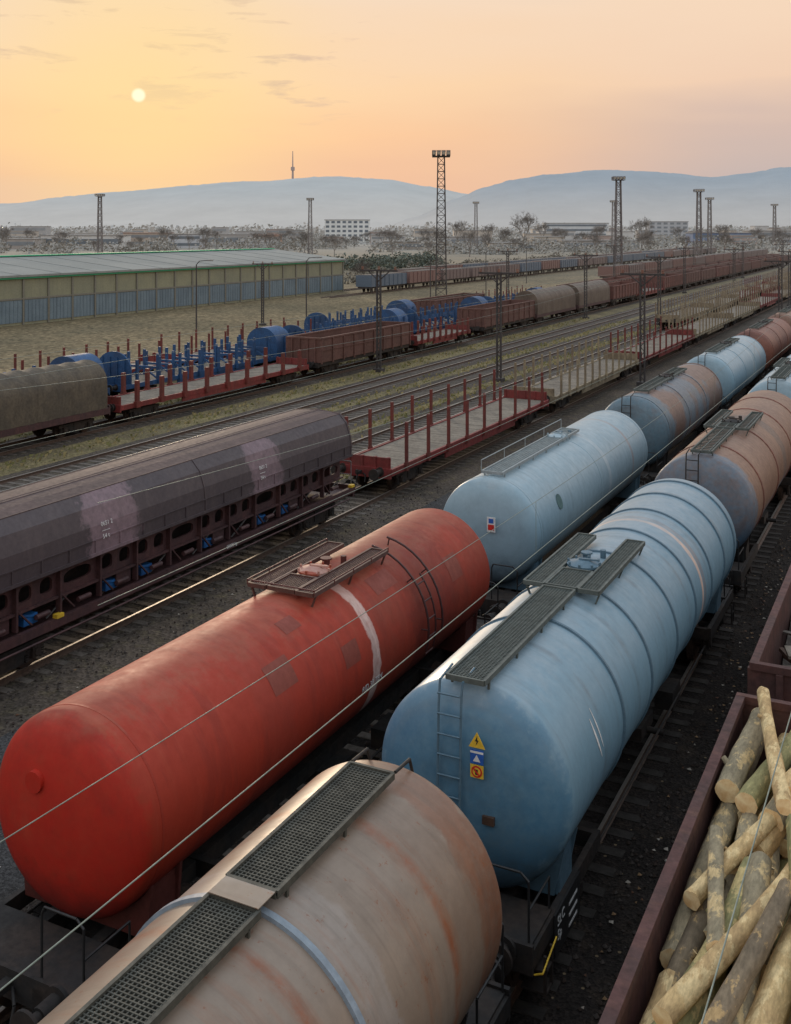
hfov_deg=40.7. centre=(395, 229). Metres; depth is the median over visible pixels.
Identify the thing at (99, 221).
floodlight tower
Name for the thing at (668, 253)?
freight wagon
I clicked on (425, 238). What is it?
tree
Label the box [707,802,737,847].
log
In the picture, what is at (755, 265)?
gondola wagon
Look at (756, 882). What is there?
log
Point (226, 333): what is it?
stake wagon
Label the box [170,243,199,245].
window
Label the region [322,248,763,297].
railway track
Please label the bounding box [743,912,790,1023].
log
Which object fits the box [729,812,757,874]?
log
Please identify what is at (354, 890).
tank wagon
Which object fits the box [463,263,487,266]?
freight wagon
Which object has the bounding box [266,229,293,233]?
building
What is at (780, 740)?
log
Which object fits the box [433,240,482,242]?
window
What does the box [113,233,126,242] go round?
tree
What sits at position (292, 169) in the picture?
television tower
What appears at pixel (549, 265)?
freight wagon
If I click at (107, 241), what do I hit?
window
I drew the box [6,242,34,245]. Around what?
window
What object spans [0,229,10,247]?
tree
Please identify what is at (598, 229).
tree
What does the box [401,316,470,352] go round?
stake wagon
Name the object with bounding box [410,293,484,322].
gondola wagon
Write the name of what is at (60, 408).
covered wagon
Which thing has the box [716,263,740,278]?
gondola wagon
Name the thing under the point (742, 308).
stake wagon
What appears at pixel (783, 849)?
log
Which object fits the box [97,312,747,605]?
overhead wire
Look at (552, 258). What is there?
freight wagon
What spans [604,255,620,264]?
freight wagon
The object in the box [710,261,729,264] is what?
gondola wagon
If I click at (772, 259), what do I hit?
gondola wagon
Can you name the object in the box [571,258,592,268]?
freight wagon
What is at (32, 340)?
ground
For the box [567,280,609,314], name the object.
covered wagon
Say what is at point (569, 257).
freight wagon
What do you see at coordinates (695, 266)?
gondola wagon
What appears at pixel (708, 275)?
gondola wagon
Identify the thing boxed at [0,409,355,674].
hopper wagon
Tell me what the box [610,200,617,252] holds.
floodlight tower
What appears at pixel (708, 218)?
floodlight tower
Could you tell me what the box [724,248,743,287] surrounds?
catenary mast
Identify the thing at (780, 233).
tree
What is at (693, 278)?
gondola wagon
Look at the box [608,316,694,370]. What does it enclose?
stake wagon
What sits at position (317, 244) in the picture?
distant wood
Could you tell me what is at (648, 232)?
tree
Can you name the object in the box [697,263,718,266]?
gondola wagon
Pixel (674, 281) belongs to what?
gondola wagon
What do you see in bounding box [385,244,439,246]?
window
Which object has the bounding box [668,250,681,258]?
freight wagon
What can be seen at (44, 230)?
building
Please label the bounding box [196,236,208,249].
tree
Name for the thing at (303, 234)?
tree
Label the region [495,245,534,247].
window
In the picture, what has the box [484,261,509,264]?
freight wagon
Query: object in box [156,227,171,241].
tree
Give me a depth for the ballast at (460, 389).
78.60 m
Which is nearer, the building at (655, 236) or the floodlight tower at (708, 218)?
the floodlight tower at (708, 218)
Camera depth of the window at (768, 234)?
799.93 m
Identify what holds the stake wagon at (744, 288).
on the railway track at (418, 419)
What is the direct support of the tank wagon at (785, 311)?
on the railway track at (4, 1014)
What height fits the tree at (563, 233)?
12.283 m
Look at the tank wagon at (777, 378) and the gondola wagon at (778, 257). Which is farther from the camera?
the gondola wagon at (778, 257)
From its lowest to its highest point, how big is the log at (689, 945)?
0.419 m
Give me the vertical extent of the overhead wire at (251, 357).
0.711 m
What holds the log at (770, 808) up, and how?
on the log at (769, 844)
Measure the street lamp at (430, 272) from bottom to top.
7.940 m
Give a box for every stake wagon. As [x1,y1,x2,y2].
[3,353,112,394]
[14,338,170,374]
[100,325,289,395]
[104,347,309,421]
[152,317,311,365]
[283,308,407,335]
[303,299,416,331]
[331,369,548,489]
[401,296,487,334]
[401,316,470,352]
[476,285,541,299]
[482,287,541,302]
[512,336,638,412]
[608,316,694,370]
[624,280,664,300]
[654,293,711,327]
[668,302,732,344]
[693,286,739,312]
[709,292,759,325]
[722,279,760,304]
[740,285,780,312]
[752,275,777,295]
[762,271,789,288]
[762,279,789,302]
[777,267,787,276]
[780,275,789,285]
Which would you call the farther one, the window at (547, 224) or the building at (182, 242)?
the window at (547, 224)
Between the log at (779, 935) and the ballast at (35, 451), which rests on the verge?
the ballast at (35, 451)
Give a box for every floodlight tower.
[94,194,104,252]
[306,198,313,253]
[432,150,449,295]
[473,202,478,251]
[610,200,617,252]
[611,176,625,264]
[693,189,704,255]
[705,197,713,253]
[771,204,778,250]
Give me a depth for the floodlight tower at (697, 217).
363.07 m
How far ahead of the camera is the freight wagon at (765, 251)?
434.84 m
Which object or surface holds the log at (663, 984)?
on the log
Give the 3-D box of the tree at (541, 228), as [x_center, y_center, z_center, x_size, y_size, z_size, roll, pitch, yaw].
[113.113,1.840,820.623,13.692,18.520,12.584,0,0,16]
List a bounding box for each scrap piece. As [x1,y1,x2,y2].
[779,647,790,662]
[783,630,790,634]
[784,645,790,658]
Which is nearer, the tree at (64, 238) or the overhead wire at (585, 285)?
the overhead wire at (585, 285)
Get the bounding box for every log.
[639,968,674,1023]
[651,856,748,1023]
[652,863,789,1023]
[659,820,713,968]
[667,879,726,985]
[683,812,776,910]
[699,877,790,1023]
[703,874,735,936]
[706,825,724,950]
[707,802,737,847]
[708,738,763,828]
[715,707,762,802]
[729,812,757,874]
[730,828,736,844]
[732,851,771,1023]
[735,730,790,813]
[736,732,787,827]
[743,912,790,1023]
[753,826,786,857]
[757,686,790,815]
[758,795,786,831]
[760,845,779,982]
[774,909,789,947]
[779,859,787,873]
[780,834,787,857]
[785,768,790,790]
[786,814,790,879]
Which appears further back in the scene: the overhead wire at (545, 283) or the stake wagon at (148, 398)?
the overhead wire at (545, 283)
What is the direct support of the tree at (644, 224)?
on the ground
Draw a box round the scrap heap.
[782,623,790,664]
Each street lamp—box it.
[196,260,212,328]
[306,257,321,316]
[430,254,444,296]
[526,245,535,282]
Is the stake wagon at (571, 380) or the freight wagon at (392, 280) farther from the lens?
the freight wagon at (392, 280)
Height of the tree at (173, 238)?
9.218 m
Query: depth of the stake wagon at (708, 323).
109.64 m
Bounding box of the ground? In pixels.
[0,233,790,372]
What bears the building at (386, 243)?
on the ground
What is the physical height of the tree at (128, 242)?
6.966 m
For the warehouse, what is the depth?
147.94 m
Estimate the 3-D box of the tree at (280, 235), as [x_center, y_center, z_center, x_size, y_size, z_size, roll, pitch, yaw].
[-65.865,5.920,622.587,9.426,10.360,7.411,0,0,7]
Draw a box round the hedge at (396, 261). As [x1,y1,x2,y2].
[308,251,444,272]
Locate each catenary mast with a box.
[252,261,272,325]
[360,266,396,372]
[478,269,519,381]
[498,249,517,294]
[573,253,597,318]
[606,244,621,276]
[620,270,664,385]
[645,254,672,324]
[676,246,693,292]
[688,241,699,264]
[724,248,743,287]
[736,242,749,277]
[764,258,790,310]
[774,243,789,260]
[778,249,790,305]
[780,240,788,267]
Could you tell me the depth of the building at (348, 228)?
950.00 m
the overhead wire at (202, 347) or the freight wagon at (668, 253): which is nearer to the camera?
the overhead wire at (202, 347)
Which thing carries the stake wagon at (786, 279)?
on the railway track at (132, 618)
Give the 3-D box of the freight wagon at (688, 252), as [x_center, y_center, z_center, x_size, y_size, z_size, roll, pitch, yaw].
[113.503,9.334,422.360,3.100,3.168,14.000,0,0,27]
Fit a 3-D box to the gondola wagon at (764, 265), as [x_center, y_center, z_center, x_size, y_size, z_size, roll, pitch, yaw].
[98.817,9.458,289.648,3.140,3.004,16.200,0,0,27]
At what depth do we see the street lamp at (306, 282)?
126.06 m
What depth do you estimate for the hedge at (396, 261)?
303.87 m
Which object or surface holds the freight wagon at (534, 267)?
on the railway track at (457, 282)
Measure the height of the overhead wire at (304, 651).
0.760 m
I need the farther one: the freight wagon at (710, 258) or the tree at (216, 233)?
the tree at (216, 233)
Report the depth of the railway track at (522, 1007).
21.57 m
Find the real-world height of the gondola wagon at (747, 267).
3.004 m
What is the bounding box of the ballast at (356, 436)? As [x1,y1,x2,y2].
[330,285,783,474]
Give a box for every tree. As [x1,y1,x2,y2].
[0,225,13,247]
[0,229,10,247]
[23,228,36,237]
[51,235,61,242]
[55,231,69,243]
[90,239,100,252]
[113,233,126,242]
[124,240,134,249]
[131,236,145,245]
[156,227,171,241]
[167,234,180,244]
[185,234,194,249]
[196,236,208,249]
[198,227,213,247]
[210,230,221,245]
[251,232,261,241]
[259,228,282,247]
[277,232,287,241]
[285,230,294,242]
[294,230,310,252]
[328,235,342,255]
[350,263,366,275]
[355,259,374,273]
[361,231,371,240]
[374,230,386,245]
[383,228,401,253]
[418,228,431,236]
[419,235,429,243]
[425,242,433,251]
[429,227,449,253]
[448,220,468,243]
[458,228,478,256]
[480,223,496,241]
[480,236,491,247]
[499,230,512,240]
[500,228,512,240]
[507,237,517,245]
[509,211,538,239]
[534,222,549,235]
[551,227,562,235]
[557,229,568,239]
[575,230,588,239]
[588,233,597,245]
[589,226,603,237]
[591,236,602,247]
[593,225,607,234]
[625,217,653,247]
[633,234,642,250]
[638,234,653,247]
[642,229,656,243]
[645,239,655,248]
[668,227,684,238]
[676,235,690,248]
[713,224,728,239]
[717,232,730,252]
[749,226,762,237]
[754,233,770,248]
[770,227,788,250]
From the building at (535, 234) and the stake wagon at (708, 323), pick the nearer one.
the stake wagon at (708, 323)
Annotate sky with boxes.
[0,0,790,202]
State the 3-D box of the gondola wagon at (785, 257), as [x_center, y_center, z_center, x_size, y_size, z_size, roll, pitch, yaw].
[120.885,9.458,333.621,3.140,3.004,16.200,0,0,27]
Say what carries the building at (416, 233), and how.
on the ground
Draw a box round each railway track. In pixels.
[0,263,787,457]
[0,268,789,491]
[0,298,789,693]
[0,396,743,1023]
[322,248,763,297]
[330,291,764,469]
[341,278,776,425]
[344,250,730,290]
[510,492,790,1020]
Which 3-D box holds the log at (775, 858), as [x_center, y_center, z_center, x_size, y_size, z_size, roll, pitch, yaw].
[4.659,8.474,13.451,0.336,0.416,2.710,0,0,22]
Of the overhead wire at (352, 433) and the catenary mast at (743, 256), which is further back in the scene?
the catenary mast at (743, 256)
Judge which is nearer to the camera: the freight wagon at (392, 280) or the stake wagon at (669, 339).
the stake wagon at (669, 339)
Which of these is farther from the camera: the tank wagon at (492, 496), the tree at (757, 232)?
the tree at (757, 232)
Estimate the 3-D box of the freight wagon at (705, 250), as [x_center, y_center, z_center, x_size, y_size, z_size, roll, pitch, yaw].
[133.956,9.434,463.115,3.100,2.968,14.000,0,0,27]
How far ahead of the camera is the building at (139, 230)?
1026.45 m
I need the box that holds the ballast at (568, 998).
[0,368,790,1023]
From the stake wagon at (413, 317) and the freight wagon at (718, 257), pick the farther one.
the freight wagon at (718, 257)
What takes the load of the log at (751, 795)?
on the log at (747, 821)
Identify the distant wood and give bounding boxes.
[0,221,790,236]
[0,233,790,254]
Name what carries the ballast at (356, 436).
on the verge
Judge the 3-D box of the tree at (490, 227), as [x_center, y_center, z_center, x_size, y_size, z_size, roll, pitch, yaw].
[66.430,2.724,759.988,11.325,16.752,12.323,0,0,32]
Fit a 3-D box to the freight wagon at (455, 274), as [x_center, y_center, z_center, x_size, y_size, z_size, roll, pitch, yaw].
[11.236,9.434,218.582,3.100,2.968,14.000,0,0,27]
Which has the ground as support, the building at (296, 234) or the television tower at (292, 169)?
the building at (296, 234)
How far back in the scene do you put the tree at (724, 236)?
482.89 m
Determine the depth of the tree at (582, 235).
657.25 m
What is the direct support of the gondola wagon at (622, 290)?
on the railway track at (164, 414)
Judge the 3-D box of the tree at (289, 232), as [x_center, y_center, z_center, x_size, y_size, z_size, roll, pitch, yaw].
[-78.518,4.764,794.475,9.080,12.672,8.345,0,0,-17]
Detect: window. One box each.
[3,232,30,233]
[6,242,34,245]
[11,228,44,229]
[46,239,120,243]
[131,235,165,237]
[169,236,199,238]
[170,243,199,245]
[208,238,237,241]
[372,237,404,238]
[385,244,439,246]
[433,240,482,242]
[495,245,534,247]
[547,224,606,225]
[547,229,606,230]
[565,243,637,246]
[695,235,720,237]
[758,233,790,235]
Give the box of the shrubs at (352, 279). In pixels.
[344,251,607,283]
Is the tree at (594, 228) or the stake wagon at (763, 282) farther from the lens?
the tree at (594, 228)
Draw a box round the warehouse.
[0,248,345,326]
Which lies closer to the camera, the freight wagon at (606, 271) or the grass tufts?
the grass tufts
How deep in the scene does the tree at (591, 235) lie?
556.30 m
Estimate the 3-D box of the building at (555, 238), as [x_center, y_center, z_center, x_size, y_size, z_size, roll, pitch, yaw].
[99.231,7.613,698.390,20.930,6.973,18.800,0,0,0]
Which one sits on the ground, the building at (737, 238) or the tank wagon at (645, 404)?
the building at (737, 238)
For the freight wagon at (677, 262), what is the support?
on the railway track
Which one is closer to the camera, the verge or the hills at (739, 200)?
the verge
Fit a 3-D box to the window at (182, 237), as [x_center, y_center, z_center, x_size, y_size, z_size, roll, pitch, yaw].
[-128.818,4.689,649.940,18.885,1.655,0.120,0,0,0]
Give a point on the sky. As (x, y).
(97, 96)
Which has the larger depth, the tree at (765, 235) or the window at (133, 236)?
the window at (133, 236)
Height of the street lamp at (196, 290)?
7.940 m
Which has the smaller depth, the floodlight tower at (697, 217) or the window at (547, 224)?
the floodlight tower at (697, 217)
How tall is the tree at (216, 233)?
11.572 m
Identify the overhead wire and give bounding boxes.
[0,289,588,390]
[0,301,413,359]
[0,303,471,379]
[0,317,780,842]
[0,354,777,990]
[2,306,603,447]
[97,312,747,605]
[99,289,750,502]
[414,261,702,301]
[476,262,727,302]
[701,714,790,1023]
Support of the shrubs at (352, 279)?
on the ground
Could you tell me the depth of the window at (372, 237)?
710.78 m
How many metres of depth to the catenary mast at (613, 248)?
213.02 m
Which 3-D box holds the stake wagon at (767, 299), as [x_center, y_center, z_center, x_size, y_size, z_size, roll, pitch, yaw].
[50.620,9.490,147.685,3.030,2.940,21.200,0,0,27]
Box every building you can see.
[2,231,38,235]
[3,238,46,248]
[7,236,38,237]
[10,226,50,234]
[40,235,131,247]
[74,233,103,234]
[122,232,173,246]
[132,229,147,231]
[168,234,205,247]
[208,234,251,245]
[212,227,228,233]
[235,231,263,233]
[238,236,252,245]
[245,237,280,246]
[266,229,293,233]
[278,230,304,239]
[288,232,300,241]
[325,220,369,241]
[371,235,405,246]
[382,241,450,249]
[414,229,433,240]
[426,236,484,246]
[452,230,491,237]
[487,242,537,250]
[522,233,551,241]
[527,239,551,248]
[529,236,564,244]
[535,231,575,239]
[542,223,608,239]
[557,240,639,249]
[582,235,613,239]
[606,231,633,239]
[635,230,644,238]
[645,221,688,240]
[645,235,664,242]
[685,232,751,246]
[724,235,757,246]
[743,230,790,244]
[750,226,768,229]
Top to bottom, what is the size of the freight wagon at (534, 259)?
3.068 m
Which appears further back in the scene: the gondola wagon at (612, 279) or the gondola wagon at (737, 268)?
the gondola wagon at (737, 268)
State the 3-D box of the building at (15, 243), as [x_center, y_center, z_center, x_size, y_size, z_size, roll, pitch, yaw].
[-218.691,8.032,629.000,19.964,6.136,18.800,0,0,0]
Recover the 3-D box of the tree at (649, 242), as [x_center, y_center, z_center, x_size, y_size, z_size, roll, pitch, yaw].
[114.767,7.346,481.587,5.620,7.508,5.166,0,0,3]
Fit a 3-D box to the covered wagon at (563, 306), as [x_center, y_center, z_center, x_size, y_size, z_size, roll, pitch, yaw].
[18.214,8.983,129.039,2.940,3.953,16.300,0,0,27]
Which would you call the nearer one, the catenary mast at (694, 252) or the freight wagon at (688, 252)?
the catenary mast at (694, 252)
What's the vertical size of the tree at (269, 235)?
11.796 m
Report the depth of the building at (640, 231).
1362.39 m
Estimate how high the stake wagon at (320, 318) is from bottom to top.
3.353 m
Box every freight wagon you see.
[356,272,406,291]
[393,267,434,270]
[397,269,440,287]
[424,264,462,268]
[438,268,469,284]
[460,265,496,280]
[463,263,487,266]
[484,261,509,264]
[489,264,519,277]
[505,260,530,262]
[510,261,540,275]
[522,258,548,260]
[536,259,559,272]
[548,257,565,259]
[554,258,576,270]
[566,256,580,258]
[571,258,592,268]
[585,256,606,267]
[598,264,628,277]
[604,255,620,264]
[618,254,632,263]
[626,263,644,272]
[630,253,643,262]
[634,261,659,271]
[643,252,653,260]
[649,251,663,260]
[658,250,672,259]
[659,260,672,269]
[662,258,684,267]
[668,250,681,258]
[677,249,689,257]
[679,257,695,265]
[695,256,705,264]
[697,255,714,262]
[699,248,710,254]
[706,254,722,261]
[715,253,730,260]
[729,252,737,258]
[734,252,744,257]
[739,251,750,256]
[747,250,756,256]
[756,249,767,254]
[756,250,762,255]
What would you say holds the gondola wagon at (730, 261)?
on the railway track
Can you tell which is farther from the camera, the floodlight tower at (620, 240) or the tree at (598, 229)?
the tree at (598, 229)
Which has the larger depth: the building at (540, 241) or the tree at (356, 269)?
the building at (540, 241)
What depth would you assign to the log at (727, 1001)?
11.15 m
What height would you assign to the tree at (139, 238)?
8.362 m
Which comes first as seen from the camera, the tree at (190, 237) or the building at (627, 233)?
the tree at (190, 237)
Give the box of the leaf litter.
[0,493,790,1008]
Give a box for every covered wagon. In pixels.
[0,360,113,438]
[514,285,575,324]
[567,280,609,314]
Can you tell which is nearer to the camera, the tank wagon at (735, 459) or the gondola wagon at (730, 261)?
the tank wagon at (735, 459)
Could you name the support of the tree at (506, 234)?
on the ground
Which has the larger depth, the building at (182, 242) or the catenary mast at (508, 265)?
the building at (182, 242)
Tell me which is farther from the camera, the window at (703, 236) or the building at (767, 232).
the building at (767, 232)
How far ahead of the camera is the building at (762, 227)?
1386.79 m
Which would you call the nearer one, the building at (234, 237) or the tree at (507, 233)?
the tree at (507, 233)
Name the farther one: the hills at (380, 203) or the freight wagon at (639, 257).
the hills at (380, 203)
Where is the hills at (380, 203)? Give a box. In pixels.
[0,176,466,231]
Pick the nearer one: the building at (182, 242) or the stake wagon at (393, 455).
the stake wagon at (393, 455)
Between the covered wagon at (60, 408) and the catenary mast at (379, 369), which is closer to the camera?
the covered wagon at (60, 408)
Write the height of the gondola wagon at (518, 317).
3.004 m
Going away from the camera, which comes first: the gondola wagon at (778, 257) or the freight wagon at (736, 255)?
the gondola wagon at (778, 257)
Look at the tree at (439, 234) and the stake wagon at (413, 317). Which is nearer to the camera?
the stake wagon at (413, 317)
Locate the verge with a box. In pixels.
[0,265,789,481]
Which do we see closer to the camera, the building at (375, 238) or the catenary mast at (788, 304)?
the catenary mast at (788, 304)
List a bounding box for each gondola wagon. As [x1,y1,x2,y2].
[286,321,410,375]
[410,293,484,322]
[457,299,534,336]
[589,277,631,282]
[598,692,790,1023]
[606,281,638,306]
[616,273,654,284]
[644,270,673,273]
[646,274,682,293]
[663,268,690,271]
[668,271,700,288]
[677,265,705,268]
[686,268,715,284]
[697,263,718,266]
[703,266,728,281]
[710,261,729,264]
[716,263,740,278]
[724,260,740,262]
[730,258,749,260]
[732,262,750,275]
[739,260,760,272]
[748,564,790,701]
[751,258,768,270]
[760,257,776,268]
[769,256,780,266]
[776,255,789,263]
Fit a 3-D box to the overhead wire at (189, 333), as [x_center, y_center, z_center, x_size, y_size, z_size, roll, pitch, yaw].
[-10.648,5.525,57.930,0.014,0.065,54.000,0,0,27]
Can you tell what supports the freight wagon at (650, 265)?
on the railway track
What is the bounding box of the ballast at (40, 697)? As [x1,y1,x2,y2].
[0,297,789,736]
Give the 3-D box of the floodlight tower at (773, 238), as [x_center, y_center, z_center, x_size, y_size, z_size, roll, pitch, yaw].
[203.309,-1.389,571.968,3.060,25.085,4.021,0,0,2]
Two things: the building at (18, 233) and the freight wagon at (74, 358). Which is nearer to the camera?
the freight wagon at (74, 358)
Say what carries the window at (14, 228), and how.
in the building at (44, 230)
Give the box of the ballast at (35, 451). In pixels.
[0,263,789,461]
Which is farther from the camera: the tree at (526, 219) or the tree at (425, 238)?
the tree at (526, 219)
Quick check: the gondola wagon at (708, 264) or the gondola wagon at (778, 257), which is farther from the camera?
the gondola wagon at (778, 257)
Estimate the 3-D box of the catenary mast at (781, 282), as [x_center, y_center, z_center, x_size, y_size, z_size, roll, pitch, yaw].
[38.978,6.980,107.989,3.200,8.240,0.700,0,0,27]
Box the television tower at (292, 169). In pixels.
[291,151,294,178]
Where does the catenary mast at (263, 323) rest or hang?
on the ground
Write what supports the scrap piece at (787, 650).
in the gondola wagon at (769, 670)
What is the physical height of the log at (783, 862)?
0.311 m
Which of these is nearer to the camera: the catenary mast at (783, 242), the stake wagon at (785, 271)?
the stake wagon at (785, 271)
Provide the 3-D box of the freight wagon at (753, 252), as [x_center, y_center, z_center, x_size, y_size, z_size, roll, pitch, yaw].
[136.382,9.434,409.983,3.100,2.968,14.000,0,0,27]
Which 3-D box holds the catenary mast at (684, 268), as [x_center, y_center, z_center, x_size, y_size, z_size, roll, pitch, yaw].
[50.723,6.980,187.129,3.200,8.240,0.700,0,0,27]
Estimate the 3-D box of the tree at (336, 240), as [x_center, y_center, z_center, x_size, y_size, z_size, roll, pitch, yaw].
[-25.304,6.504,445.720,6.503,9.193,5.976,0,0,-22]
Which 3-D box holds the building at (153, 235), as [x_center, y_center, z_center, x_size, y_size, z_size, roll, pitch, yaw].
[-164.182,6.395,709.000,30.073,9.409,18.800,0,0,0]
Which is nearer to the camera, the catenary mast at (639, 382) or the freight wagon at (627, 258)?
the catenary mast at (639, 382)
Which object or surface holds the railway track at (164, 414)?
on the ballast at (35, 451)
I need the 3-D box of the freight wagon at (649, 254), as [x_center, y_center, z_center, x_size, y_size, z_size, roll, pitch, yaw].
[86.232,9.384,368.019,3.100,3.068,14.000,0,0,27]
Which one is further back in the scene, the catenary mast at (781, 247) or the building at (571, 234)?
the building at (571, 234)
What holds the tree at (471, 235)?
on the ground
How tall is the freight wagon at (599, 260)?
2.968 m
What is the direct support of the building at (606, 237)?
on the ground
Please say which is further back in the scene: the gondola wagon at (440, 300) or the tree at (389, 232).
the tree at (389, 232)
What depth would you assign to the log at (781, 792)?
15.45 m
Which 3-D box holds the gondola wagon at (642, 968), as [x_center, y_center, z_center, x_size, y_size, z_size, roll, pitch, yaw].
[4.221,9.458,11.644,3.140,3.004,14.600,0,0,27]
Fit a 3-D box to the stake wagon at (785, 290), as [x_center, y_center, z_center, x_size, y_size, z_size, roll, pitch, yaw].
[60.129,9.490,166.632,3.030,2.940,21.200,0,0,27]
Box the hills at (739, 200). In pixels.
[381,167,790,230]
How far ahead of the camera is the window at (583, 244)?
599.86 m
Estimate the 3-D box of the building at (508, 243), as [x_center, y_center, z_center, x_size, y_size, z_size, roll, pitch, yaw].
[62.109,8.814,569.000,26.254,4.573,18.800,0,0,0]
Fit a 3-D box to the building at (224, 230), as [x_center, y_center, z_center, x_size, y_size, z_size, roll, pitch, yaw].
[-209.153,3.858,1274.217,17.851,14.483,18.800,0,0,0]
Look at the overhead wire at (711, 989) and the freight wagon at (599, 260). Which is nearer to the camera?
the overhead wire at (711, 989)
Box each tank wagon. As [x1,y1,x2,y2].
[0,508,501,1023]
[38,747,512,1023]
[382,478,735,996]
[444,410,649,615]
[605,363,722,481]
[655,390,790,598]
[687,335,765,412]
[736,317,790,377]
[748,355,790,398]
[769,305,790,324]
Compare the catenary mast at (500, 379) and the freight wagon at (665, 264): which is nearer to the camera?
the catenary mast at (500, 379)
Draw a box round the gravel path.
[0,407,606,901]
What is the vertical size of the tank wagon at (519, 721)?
4.455 m
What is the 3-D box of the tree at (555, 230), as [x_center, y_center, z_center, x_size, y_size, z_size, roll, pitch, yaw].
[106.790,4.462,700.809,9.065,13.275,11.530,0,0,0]
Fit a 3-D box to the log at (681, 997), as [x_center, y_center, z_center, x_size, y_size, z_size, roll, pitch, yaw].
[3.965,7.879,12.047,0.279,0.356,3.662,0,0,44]
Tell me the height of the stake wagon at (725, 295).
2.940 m
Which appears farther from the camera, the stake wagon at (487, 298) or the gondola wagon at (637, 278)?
the gondola wagon at (637, 278)
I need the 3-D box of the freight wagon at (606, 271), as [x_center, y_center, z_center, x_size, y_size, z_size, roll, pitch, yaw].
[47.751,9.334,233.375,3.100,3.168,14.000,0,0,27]
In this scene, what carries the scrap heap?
in the gondola wagon at (769, 670)
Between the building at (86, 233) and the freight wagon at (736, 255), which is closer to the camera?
the freight wagon at (736, 255)
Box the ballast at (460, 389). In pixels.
[334,277,776,429]
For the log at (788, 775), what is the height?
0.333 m
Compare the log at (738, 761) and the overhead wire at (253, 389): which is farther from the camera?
the overhead wire at (253, 389)
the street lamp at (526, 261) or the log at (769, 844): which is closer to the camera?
the log at (769, 844)
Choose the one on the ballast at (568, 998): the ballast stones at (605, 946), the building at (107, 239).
the ballast stones at (605, 946)
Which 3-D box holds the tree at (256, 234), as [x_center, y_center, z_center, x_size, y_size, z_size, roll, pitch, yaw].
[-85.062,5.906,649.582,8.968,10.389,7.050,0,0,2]
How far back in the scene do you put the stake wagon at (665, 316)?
121.63 m
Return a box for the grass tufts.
[0,316,658,481]
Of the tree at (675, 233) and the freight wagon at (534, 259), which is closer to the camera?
the freight wagon at (534, 259)
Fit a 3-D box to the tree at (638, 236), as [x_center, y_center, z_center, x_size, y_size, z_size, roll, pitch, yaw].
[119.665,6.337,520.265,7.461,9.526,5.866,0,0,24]
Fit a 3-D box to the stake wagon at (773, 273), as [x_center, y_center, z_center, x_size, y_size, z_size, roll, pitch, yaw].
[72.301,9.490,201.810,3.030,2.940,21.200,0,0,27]
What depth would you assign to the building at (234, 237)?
720.00 m
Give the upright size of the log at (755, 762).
0.342 m
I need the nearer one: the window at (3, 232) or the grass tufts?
the grass tufts
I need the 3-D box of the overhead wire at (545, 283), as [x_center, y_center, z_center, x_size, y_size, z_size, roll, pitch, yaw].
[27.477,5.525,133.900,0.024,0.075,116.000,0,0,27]
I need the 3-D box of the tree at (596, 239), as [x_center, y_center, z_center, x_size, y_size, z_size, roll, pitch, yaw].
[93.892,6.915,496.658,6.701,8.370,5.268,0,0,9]
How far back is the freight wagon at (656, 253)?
378.09 m
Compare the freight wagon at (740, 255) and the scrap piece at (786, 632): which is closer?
the scrap piece at (786, 632)
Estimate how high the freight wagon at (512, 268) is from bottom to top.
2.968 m
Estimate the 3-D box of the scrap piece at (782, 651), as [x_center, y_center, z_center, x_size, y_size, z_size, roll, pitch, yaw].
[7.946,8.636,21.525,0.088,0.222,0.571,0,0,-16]
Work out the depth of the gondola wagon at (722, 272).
231.03 m
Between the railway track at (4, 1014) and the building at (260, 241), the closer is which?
the railway track at (4, 1014)
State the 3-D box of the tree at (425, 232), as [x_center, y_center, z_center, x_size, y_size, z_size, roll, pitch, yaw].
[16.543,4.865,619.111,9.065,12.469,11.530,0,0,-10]
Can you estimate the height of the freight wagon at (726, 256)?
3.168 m
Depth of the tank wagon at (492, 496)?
30.92 m
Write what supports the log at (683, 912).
on the log
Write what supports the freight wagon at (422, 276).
on the railway track at (457, 282)
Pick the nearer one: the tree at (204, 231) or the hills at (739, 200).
the tree at (204, 231)
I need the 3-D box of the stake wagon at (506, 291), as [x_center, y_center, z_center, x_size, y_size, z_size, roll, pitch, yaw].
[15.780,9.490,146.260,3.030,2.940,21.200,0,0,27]
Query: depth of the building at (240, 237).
713.76 m
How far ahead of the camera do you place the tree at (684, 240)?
443.31 m
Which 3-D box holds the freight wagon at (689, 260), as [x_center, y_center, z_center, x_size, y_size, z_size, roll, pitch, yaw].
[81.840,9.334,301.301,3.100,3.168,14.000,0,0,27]
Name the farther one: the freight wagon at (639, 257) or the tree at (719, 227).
the tree at (719, 227)
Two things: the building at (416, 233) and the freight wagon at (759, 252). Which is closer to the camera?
the freight wagon at (759, 252)
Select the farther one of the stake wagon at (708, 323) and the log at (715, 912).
the stake wagon at (708, 323)
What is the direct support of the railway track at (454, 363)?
on the ballast at (349, 399)
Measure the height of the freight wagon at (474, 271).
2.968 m
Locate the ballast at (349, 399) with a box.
[0,267,789,489]
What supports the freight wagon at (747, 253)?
on the railway track
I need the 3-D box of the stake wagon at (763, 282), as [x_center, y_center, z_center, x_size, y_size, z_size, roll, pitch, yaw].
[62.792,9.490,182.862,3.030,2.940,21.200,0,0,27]
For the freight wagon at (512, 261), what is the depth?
273.69 m
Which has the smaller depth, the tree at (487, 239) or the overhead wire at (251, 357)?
the overhead wire at (251, 357)
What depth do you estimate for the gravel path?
18.77 m
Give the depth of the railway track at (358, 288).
197.90 m
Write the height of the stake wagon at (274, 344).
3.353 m
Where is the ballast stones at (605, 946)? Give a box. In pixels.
[3,480,790,1018]
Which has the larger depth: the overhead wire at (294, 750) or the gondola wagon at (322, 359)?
the gondola wagon at (322, 359)

